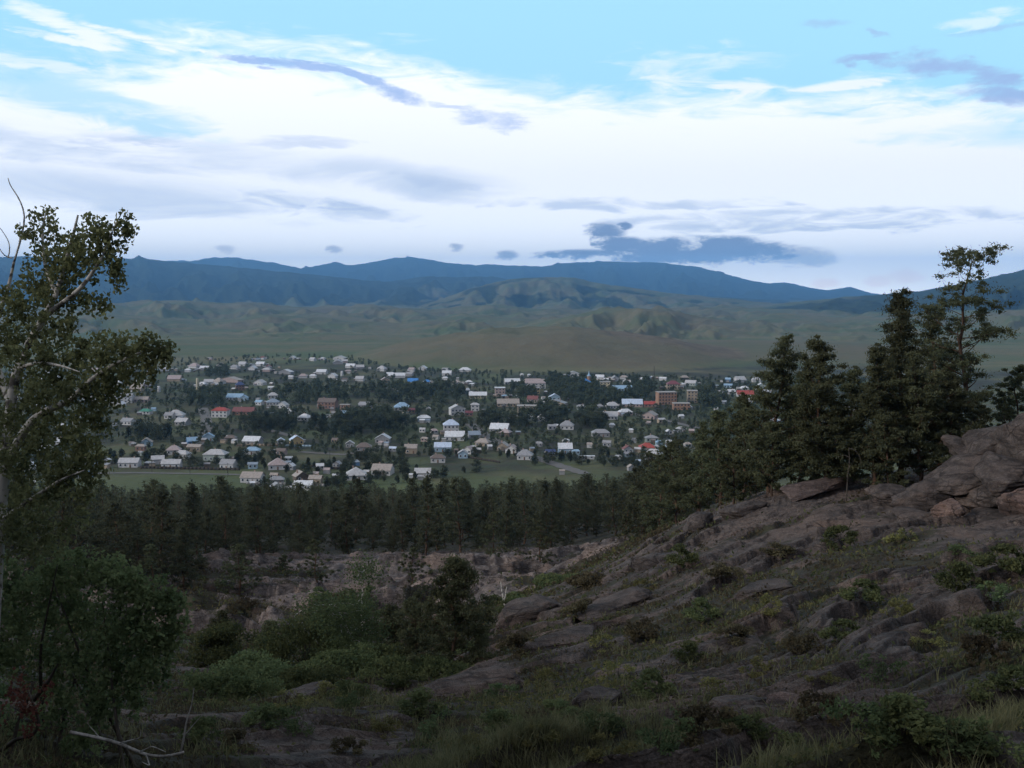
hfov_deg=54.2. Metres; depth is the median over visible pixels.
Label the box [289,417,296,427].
leafy tree
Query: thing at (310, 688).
boulder
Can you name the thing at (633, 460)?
leafy tree
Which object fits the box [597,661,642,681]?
leafy tuft
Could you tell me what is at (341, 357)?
house
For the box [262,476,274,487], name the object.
leafy tree
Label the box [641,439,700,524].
pine tree
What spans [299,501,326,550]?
pine tree
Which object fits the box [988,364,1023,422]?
pine tree
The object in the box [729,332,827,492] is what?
pine tree
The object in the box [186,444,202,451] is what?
house
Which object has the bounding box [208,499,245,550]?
pine tree
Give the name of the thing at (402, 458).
leafy tree
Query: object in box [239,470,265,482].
house
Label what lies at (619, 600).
boulder
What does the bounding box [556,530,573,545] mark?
pine tree
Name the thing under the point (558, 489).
pine tree
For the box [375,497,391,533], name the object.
pine tree
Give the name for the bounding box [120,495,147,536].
pine tree
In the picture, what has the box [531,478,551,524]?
pine tree
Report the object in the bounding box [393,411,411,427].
leafy tree
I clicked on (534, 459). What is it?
leafy tree
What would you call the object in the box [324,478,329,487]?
leafy tree
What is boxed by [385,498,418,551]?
pine tree
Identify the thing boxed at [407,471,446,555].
pine tree
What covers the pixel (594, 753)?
leafy tuft
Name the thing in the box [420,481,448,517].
pine tree
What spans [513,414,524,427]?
leafy tree
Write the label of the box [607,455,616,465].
leafy tree
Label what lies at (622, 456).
leafy tree
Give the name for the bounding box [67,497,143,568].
pine tree
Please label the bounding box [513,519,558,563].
pine tree
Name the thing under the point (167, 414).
house
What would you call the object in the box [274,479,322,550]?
pine tree
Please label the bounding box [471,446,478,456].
leafy tree
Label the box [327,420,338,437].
leafy tree
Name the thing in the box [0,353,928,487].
village trees
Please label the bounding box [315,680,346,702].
leafy tuft
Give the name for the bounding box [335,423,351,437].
leafy tree
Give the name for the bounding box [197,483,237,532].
pine tree
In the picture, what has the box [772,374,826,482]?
pine tree
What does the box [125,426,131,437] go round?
poplar tree
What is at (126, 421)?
house
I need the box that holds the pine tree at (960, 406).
[912,372,994,466]
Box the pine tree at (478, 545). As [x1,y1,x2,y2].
[470,535,484,548]
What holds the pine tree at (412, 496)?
on the hillside
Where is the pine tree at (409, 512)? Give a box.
[399,489,422,533]
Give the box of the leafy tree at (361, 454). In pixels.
[355,450,368,460]
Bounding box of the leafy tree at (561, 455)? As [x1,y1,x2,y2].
[558,451,564,460]
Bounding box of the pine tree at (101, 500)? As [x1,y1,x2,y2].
[82,477,121,544]
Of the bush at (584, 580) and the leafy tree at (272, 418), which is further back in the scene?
the leafy tree at (272, 418)
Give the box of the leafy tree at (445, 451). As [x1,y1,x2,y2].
[442,448,452,456]
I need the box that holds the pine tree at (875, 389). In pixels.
[838,342,932,484]
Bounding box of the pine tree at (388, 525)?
[378,514,397,548]
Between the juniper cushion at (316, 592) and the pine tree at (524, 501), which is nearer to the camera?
the juniper cushion at (316, 592)
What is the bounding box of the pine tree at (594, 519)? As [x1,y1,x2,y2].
[587,514,606,536]
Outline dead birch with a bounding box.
[500,581,506,605]
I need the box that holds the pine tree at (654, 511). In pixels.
[643,491,667,524]
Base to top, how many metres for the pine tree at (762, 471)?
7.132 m
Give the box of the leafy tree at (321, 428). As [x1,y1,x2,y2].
[315,418,325,434]
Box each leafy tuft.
[262,689,315,708]
[276,703,314,736]
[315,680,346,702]
[333,690,361,714]
[369,715,402,738]
[416,706,453,741]
[483,681,521,696]
[509,724,562,750]
[524,666,558,691]
[572,731,640,763]
[577,709,629,735]
[586,634,614,652]
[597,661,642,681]
[622,578,657,589]
[634,707,696,755]
[699,676,736,698]
[737,655,774,677]
[751,592,782,617]
[797,665,841,684]
[819,695,889,759]
[855,653,907,682]
[880,597,915,617]
[881,527,918,543]
[901,693,977,758]
[909,629,957,646]
[945,543,981,561]
[972,581,1012,603]
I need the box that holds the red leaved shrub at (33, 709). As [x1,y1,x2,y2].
[0,663,58,760]
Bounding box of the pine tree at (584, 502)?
[572,485,602,535]
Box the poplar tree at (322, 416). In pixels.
[320,413,326,424]
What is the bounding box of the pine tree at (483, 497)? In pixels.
[474,491,499,538]
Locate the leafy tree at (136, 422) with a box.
[131,417,144,434]
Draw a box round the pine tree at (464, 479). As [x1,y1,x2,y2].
[454,477,475,537]
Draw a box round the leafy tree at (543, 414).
[539,412,548,423]
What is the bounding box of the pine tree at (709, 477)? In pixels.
[688,442,723,504]
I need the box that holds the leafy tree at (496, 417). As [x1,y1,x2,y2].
[491,413,503,422]
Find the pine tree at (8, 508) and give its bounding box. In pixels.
[7,480,32,549]
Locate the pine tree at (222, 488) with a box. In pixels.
[203,472,243,546]
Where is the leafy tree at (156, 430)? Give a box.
[148,424,166,439]
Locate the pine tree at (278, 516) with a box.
[259,495,296,549]
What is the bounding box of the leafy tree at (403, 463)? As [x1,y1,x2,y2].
[397,459,409,469]
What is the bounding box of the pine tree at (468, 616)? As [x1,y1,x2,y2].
[388,548,506,666]
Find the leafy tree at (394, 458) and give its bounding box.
[385,454,398,465]
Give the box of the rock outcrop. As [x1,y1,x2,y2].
[864,412,1023,522]
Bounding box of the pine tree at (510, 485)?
[497,479,530,544]
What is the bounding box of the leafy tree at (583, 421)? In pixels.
[580,412,591,427]
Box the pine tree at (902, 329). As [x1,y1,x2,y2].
[857,286,965,482]
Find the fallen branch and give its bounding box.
[69,689,204,765]
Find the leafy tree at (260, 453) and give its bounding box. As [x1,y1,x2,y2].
[253,451,263,461]
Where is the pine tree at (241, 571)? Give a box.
[214,543,263,596]
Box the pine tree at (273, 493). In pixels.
[258,485,288,539]
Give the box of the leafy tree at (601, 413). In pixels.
[595,408,608,423]
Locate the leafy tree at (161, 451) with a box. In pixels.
[156,448,163,454]
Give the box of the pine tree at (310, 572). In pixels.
[297,538,339,582]
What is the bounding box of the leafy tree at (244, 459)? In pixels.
[240,454,250,464]
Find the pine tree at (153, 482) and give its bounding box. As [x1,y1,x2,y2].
[114,478,169,551]
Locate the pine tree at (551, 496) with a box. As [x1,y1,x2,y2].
[523,490,570,547]
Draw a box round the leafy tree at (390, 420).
[386,415,395,429]
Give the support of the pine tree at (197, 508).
on the hillside
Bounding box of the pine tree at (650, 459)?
[627,450,678,525]
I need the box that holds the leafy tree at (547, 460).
[543,454,551,462]
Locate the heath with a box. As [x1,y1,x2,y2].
[0,461,1023,767]
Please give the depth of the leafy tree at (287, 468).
610.24 m
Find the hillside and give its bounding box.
[0,467,1023,767]
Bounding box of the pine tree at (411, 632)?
[384,596,440,657]
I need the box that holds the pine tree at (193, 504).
[174,478,217,554]
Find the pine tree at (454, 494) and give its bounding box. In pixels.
[432,476,485,552]
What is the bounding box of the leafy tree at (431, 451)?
[427,447,434,455]
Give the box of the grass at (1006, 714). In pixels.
[0,544,1023,767]
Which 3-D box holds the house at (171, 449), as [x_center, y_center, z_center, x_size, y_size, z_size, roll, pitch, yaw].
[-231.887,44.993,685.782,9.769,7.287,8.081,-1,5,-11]
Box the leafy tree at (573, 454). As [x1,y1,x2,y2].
[572,451,578,459]
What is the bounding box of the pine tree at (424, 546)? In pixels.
[414,530,431,554]
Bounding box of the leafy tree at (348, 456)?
[345,453,353,459]
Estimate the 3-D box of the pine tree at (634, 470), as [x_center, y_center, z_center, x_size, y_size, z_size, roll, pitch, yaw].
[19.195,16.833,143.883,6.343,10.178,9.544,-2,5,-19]
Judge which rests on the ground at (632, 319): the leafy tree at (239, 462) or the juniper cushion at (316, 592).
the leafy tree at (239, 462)
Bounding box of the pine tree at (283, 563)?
[275,554,292,575]
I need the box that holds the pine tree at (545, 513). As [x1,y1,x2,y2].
[525,505,564,547]
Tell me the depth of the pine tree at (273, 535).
152.12 m
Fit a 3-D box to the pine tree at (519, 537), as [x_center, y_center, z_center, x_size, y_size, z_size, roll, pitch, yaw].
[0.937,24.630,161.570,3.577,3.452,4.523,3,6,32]
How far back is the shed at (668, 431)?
779.22 m
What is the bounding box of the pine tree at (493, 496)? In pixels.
[466,485,505,540]
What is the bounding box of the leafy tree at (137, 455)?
[132,450,141,457]
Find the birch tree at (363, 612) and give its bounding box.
[294,542,399,655]
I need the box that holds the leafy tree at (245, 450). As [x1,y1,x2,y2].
[239,447,250,455]
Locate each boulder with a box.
[278,680,334,701]
[356,713,415,725]
[405,666,526,701]
[494,594,561,634]
[515,624,593,651]
[572,685,624,708]
[573,586,652,621]
[632,552,674,571]
[682,511,713,533]
[709,695,766,704]
[718,501,767,519]
[727,578,793,601]
[766,691,801,709]
[780,477,850,501]
[867,631,910,643]
[883,565,928,583]
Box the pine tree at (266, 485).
[260,484,283,526]
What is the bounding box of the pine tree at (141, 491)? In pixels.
[135,486,164,518]
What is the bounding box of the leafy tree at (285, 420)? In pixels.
[279,416,292,430]
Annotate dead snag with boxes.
[839,448,860,500]
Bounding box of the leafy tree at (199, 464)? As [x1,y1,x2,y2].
[194,456,205,466]
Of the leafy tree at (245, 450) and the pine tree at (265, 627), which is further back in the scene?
the leafy tree at (245, 450)
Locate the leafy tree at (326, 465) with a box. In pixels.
[323,461,330,467]
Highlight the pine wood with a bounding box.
[26,473,764,532]
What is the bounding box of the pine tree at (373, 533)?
[356,516,388,551]
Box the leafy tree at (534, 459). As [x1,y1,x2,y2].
[530,454,538,465]
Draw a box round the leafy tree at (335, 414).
[328,410,344,423]
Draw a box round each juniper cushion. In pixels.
[170,715,224,742]
[240,701,292,728]
[307,586,329,600]
[337,588,360,602]
[364,585,373,595]
[373,669,428,688]
[397,686,447,717]
[479,708,522,732]
[482,594,501,607]
[495,599,511,612]
[542,698,581,718]
[626,667,677,700]
[662,543,700,567]
[670,639,713,663]
[680,597,721,622]
[719,711,804,749]
[816,618,859,642]
[819,524,858,549]
[839,578,883,602]
[848,691,946,749]
[932,559,994,592]
[937,715,1023,767]
[962,663,1023,702]
[966,609,1023,642]
[968,543,1023,574]
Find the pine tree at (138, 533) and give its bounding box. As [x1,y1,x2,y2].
[94,528,166,580]
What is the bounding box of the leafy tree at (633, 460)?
[624,455,636,465]
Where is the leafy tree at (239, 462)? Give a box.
[237,460,244,467]
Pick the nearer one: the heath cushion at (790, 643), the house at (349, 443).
the heath cushion at (790, 643)
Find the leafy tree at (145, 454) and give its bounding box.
[142,449,149,460]
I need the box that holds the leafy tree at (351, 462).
[347,458,356,469]
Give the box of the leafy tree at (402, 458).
[396,454,409,464]
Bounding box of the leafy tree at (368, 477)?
[363,472,373,485]
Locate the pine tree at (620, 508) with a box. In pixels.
[609,492,638,530]
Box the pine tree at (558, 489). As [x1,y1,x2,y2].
[548,478,570,532]
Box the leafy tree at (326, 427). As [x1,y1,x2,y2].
[321,424,330,434]
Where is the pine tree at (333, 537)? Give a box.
[324,527,339,549]
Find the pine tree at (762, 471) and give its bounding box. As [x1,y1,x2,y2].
[746,446,764,492]
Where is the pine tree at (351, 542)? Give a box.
[348,534,358,550]
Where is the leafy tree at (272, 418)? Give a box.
[266,413,276,425]
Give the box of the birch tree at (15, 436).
[0,178,180,626]
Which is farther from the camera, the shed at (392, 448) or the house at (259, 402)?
the house at (259, 402)
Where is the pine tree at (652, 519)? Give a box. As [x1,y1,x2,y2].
[627,450,695,531]
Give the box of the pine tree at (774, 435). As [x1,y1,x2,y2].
[753,421,802,496]
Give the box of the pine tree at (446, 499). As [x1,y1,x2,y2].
[417,495,472,545]
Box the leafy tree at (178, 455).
[173,451,184,458]
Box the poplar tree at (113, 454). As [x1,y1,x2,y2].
[111,450,117,458]
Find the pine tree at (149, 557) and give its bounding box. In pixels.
[131,544,172,586]
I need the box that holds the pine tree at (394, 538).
[372,529,408,552]
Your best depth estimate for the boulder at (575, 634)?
32.65 m
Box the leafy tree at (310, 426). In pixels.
[306,418,314,429]
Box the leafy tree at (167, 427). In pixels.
[160,421,173,437]
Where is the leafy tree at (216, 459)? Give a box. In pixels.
[212,455,220,464]
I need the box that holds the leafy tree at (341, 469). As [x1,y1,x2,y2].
[339,466,346,474]
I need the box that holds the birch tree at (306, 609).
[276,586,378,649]
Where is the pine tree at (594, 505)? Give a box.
[583,496,607,531]
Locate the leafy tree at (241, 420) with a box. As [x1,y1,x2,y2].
[237,412,248,424]
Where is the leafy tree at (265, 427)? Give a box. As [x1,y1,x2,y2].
[261,419,271,432]
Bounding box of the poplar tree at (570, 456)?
[567,451,572,460]
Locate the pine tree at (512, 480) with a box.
[487,476,531,524]
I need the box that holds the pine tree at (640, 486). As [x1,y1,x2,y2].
[613,469,668,535]
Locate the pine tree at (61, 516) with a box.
[4,492,130,585]
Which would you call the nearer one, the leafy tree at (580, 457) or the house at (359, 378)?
the leafy tree at (580, 457)
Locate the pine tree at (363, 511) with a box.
[328,477,374,542]
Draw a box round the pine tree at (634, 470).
[618,466,652,526]
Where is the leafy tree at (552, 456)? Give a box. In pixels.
[545,449,557,460]
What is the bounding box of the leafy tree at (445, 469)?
[439,465,448,476]
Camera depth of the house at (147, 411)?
909.02 m
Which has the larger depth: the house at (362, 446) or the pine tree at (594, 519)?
the house at (362, 446)
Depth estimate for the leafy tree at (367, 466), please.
620.66 m
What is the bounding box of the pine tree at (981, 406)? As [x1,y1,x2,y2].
[963,404,991,428]
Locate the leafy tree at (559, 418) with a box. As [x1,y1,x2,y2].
[546,409,564,423]
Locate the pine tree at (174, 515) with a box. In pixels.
[152,513,185,554]
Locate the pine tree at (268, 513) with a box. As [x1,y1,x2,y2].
[222,490,288,553]
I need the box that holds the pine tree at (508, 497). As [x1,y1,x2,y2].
[491,489,521,547]
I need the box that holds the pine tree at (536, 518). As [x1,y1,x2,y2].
[524,500,549,543]
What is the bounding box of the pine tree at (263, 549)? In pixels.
[253,543,280,552]
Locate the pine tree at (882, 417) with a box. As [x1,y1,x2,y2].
[858,409,911,485]
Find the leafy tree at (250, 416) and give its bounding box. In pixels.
[245,414,257,426]
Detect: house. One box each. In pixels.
[117,456,141,467]
[120,417,135,424]
[129,384,146,391]
[133,396,150,401]
[134,444,146,450]
[139,408,152,414]
[140,437,152,446]
[151,455,164,463]
[160,459,182,466]
[164,411,174,418]
[166,444,181,454]
[167,375,182,380]
[171,410,185,418]
[174,417,190,425]
[177,450,190,457]
[186,436,197,443]
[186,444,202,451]
[188,363,201,367]
[202,431,214,440]
[202,448,229,460]
[203,379,213,382]
[211,406,230,417]
[213,378,225,383]
[219,459,237,467]
[221,376,243,382]
[224,435,236,441]
[226,393,244,400]
[230,365,239,368]
[232,406,256,414]
[235,382,244,389]
[238,361,247,365]
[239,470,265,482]
[240,395,248,400]
[242,436,263,443]
[247,447,260,454]
[247,462,258,468]
[248,365,257,369]
[253,379,266,384]
[255,361,266,365]
[255,400,264,404]
[262,367,271,371]
[266,398,279,405]
[267,392,277,398]
[267,456,287,469]
[270,474,284,484]
[270,481,282,490]
[276,448,287,454]
[277,401,289,407]
[278,369,293,373]
[289,434,303,444]
[292,469,308,480]
[293,479,313,490]
[297,413,310,420]
[299,374,307,377]
[308,474,323,482]
[309,357,316,360]
[316,369,327,373]
[317,398,337,408]
[328,373,338,377]
[332,360,342,363]
[333,355,346,359]
[339,404,349,408]
[345,363,355,367]
[345,440,354,447]
[345,465,366,480]
[355,376,364,380]
[356,442,371,450]
[358,402,371,407]
[370,462,394,475]
[375,432,391,442]
[376,366,387,370]
[388,373,405,377]
[394,402,409,410]
[404,443,417,453]
[406,372,414,376]
[407,378,418,382]
[408,367,415,371]
[414,468,430,477]
[417,415,430,421]
[420,437,427,441]
[430,428,437,433]
[430,453,445,462]
[434,441,451,451]
[442,370,451,375]
[443,418,458,430]
[444,430,465,440]
[449,404,465,415]
[457,449,467,457]
[459,367,471,371]
[463,445,473,453]
[465,411,472,415]
[467,430,480,438]
[469,392,486,398]
[470,403,479,410]
[475,437,491,446]
[489,422,510,432]
[496,398,519,406]
[496,441,509,450]
[499,428,512,436]
[504,378,519,384]
[505,443,518,453]
[516,448,533,459]
[527,395,538,404]
[544,449,555,456]
[547,424,556,429]
[548,393,559,399]
[553,398,567,405]
[557,441,572,453]
[560,419,573,429]
[591,429,609,436]
[595,374,604,379]
[602,440,611,446]
[603,410,617,419]
[605,401,618,408]
[612,385,631,390]
[618,408,632,415]
[621,398,642,406]
[621,444,632,451]
[638,443,654,449]
[642,410,658,418]
[643,400,655,406]
[644,434,658,441]
[644,448,662,457]
[657,418,663,422]
[666,381,679,388]
[684,380,697,385]
[733,376,746,381]
[736,389,753,396]
[751,377,760,381]
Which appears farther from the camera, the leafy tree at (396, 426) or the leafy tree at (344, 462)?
the leafy tree at (396, 426)
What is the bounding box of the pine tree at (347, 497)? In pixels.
[324,489,367,553]
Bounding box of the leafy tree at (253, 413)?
[249,410,258,427]
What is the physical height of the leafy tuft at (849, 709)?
0.421 m
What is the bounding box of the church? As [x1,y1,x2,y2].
[585,373,590,381]
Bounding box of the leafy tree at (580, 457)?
[573,453,587,464]
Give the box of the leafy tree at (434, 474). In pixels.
[430,468,439,477]
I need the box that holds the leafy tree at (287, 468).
[284,464,289,472]
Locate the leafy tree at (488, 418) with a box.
[483,416,491,426]
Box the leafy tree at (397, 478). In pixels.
[394,475,399,482]
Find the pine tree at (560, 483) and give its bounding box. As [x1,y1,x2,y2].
[548,475,579,519]
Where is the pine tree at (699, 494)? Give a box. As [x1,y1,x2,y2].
[667,424,727,510]
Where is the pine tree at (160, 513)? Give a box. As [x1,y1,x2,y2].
[105,485,195,579]
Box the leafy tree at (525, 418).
[522,415,527,425]
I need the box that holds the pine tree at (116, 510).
[71,497,153,573]
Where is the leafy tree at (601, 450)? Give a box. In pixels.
[598,448,603,455]
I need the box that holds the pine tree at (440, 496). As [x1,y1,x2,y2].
[416,488,456,550]
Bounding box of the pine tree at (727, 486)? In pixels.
[708,442,762,503]
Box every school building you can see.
[105,392,134,402]
[524,378,545,387]
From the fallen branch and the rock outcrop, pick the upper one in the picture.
the rock outcrop
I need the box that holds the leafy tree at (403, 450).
[395,446,406,456]
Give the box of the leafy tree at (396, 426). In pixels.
[391,421,402,431]
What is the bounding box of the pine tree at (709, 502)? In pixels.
[689,463,717,511]
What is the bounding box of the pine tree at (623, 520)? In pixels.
[611,503,647,538]
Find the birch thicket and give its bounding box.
[0,544,195,767]
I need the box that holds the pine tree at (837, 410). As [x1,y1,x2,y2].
[798,404,883,488]
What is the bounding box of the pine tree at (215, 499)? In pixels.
[208,480,237,527]
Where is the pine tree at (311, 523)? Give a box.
[301,503,324,551]
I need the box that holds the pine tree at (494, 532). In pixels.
[478,511,511,557]
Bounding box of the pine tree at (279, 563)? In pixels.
[270,557,289,570]
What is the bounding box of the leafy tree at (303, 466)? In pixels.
[298,463,311,472]
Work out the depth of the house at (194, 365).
1469.18 m
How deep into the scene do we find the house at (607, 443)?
717.57 m
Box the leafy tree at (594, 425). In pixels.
[590,414,597,427]
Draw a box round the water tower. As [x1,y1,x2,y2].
[196,378,198,389]
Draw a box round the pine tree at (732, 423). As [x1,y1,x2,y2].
[707,391,771,497]
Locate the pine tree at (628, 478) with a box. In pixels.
[604,470,631,508]
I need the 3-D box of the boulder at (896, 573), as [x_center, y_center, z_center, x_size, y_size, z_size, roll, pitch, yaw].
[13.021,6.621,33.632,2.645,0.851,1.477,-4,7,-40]
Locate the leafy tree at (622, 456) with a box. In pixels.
[619,453,625,461]
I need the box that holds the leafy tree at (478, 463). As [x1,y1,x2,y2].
[470,459,482,471]
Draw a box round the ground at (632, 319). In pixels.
[0,255,1023,506]
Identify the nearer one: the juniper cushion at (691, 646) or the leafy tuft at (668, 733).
the leafy tuft at (668, 733)
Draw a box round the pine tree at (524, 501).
[506,479,539,543]
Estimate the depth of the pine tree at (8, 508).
137.51 m
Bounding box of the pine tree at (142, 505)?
[129,504,159,535]
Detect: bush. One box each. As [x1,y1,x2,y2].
[173,618,266,669]
[179,663,285,704]
[203,648,295,690]
[247,613,347,667]
[252,664,347,696]
[293,642,380,678]
[316,679,372,697]
[355,653,473,680]
[365,642,418,671]
[437,633,495,657]
[506,591,529,600]
[531,572,582,589]
[564,572,606,590]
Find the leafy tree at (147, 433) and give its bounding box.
[145,427,154,437]
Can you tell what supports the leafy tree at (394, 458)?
on the ground at (632, 319)
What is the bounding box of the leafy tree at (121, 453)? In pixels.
[118,447,125,457]
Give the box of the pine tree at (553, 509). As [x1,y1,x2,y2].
[538,501,567,543]
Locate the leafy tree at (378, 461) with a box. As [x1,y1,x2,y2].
[370,456,381,463]
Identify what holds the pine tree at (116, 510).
on the hillside
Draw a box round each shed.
[104,463,109,468]
[203,462,209,466]
[269,472,278,477]
[285,456,292,460]
[288,462,295,469]
[315,463,323,469]
[323,468,330,473]
[333,460,341,466]
[389,446,396,451]
[419,427,425,432]
[487,444,492,449]
[536,441,542,446]
[559,469,564,474]
[572,449,579,454]
[583,455,594,458]
[587,442,592,447]
[626,464,634,470]
[634,447,640,452]
[665,429,672,434]
[683,442,691,447]
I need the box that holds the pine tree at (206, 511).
[192,504,224,553]
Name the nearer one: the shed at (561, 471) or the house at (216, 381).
the shed at (561, 471)
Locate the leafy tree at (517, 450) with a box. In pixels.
[513,446,520,455]
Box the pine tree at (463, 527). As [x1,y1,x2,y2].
[440,498,464,544]
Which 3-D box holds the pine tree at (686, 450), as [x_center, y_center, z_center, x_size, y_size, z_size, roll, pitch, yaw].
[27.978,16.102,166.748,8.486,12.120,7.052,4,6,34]
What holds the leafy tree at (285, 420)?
on the ground at (632, 319)
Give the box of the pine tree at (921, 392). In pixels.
[869,350,968,480]
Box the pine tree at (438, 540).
[430,519,446,549]
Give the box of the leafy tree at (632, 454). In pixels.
[627,450,636,458]
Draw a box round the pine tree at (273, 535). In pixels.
[265,534,283,552]
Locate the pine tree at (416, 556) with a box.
[388,547,432,586]
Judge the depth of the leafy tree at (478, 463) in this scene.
616.56 m
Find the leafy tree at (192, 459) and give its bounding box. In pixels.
[184,452,198,465]
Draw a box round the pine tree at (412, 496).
[397,474,431,543]
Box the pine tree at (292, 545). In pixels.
[280,539,306,552]
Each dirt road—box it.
[98,472,326,490]
[197,408,212,444]
[259,427,291,435]
[299,445,389,454]
[465,424,588,473]
[635,413,698,427]
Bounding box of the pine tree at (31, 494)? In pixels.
[21,481,41,528]
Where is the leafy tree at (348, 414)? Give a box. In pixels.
[343,409,357,418]
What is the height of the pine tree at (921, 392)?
8.336 m
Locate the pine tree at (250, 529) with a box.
[240,484,285,553]
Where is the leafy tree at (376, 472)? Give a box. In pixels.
[373,469,382,478]
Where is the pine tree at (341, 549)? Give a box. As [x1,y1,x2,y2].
[334,521,352,553]
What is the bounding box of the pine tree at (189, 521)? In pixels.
[171,509,211,577]
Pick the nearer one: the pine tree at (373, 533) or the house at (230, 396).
the pine tree at (373, 533)
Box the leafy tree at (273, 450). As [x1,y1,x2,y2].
[268,447,276,454]
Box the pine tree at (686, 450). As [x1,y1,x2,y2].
[671,446,696,492]
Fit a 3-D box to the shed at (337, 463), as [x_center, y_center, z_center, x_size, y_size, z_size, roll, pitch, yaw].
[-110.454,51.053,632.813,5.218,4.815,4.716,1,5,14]
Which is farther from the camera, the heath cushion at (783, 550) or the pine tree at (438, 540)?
the pine tree at (438, 540)
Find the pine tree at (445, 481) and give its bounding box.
[423,477,452,510]
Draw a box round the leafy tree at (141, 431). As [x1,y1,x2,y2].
[133,421,146,438]
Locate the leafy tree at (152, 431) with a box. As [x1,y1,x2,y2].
[150,421,162,438]
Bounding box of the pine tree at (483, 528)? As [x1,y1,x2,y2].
[471,520,494,547]
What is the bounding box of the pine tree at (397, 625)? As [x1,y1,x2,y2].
[368,602,408,648]
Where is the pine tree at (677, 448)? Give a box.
[648,436,695,522]
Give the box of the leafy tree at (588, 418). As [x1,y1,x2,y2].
[587,413,604,427]
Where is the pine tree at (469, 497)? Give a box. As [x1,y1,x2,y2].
[461,487,476,535]
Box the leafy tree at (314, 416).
[309,411,317,424]
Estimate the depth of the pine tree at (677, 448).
112.37 m
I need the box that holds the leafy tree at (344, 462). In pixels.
[339,459,350,468]
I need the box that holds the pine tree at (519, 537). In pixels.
[512,527,530,545]
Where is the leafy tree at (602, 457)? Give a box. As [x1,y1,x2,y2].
[598,454,607,463]
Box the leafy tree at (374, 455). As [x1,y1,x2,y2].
[369,453,378,461]
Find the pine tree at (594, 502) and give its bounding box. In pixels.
[580,492,605,525]
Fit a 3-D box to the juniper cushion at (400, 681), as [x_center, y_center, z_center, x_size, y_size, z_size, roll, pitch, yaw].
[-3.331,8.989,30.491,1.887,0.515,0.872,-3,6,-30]
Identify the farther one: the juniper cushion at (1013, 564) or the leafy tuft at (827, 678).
the juniper cushion at (1013, 564)
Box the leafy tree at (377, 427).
[373,421,384,434]
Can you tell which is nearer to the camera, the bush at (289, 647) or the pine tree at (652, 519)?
the bush at (289, 647)
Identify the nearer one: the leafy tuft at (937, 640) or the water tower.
the leafy tuft at (937, 640)
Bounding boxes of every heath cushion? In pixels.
[194,561,210,567]
[218,727,258,753]
[225,601,244,614]
[235,595,260,609]
[329,590,345,600]
[329,734,368,755]
[495,631,534,657]
[559,597,592,617]
[623,616,661,641]
[673,700,741,746]
[702,560,746,579]
[712,622,756,645]
[759,541,797,557]
[777,632,826,654]
[789,688,858,726]
[959,632,1013,665]
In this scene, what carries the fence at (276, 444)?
on the ground at (632, 319)
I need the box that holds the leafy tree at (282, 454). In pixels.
[277,451,286,460]
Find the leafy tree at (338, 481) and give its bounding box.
[331,475,341,489]
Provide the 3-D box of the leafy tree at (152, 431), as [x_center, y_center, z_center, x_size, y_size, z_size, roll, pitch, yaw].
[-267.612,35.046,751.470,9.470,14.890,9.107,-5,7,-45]
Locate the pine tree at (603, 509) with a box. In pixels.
[595,498,612,525]
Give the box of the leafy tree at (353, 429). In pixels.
[347,423,362,435]
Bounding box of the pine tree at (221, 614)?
[194,609,242,653]
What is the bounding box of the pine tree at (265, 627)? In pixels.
[255,617,297,663]
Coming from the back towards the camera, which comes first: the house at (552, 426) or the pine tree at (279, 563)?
the house at (552, 426)
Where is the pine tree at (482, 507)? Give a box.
[470,505,492,539]
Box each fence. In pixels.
[140,466,239,469]
[236,443,277,445]
[246,482,329,485]
[286,444,310,446]
[455,454,499,462]
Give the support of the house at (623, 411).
on the ground at (632, 319)
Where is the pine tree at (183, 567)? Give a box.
[163,522,202,590]
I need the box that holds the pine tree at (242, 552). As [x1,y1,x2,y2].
[231,543,256,570]
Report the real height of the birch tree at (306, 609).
4.749 m
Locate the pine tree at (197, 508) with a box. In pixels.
[182,497,203,529]
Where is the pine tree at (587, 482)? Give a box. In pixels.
[562,472,611,530]
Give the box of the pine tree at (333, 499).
[317,488,342,540]
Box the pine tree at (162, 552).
[142,534,184,573]
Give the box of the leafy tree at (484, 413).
[476,409,492,424]
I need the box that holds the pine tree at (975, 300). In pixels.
[911,242,1020,433]
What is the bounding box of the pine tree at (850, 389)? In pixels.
[822,365,891,478]
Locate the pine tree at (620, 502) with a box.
[610,491,632,530]
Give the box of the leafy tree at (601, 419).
[593,416,605,428]
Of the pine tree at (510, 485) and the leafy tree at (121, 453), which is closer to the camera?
the pine tree at (510, 485)
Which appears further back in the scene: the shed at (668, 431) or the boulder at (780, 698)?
the shed at (668, 431)
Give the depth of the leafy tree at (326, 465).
621.92 m
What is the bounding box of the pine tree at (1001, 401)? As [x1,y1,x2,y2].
[989,391,1017,425]
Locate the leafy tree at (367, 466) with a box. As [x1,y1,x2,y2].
[362,461,370,469]
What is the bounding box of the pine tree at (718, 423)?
[685,409,751,505]
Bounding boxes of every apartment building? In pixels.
[495,387,504,395]
[517,404,536,412]
[600,381,609,386]
[655,391,676,404]
[672,402,690,409]
[687,390,697,402]
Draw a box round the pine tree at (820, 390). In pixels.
[780,334,886,482]
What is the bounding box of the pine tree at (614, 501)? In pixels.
[598,477,627,533]
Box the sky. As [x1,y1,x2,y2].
[0,0,1023,293]
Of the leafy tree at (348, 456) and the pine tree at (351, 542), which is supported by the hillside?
the pine tree at (351, 542)
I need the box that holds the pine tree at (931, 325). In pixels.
[891,299,993,464]
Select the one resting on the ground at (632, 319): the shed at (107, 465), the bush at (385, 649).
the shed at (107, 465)
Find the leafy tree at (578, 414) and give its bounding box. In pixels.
[574,412,582,422]
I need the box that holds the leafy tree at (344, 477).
[338,475,347,484]
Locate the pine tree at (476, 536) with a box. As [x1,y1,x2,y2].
[472,527,486,547]

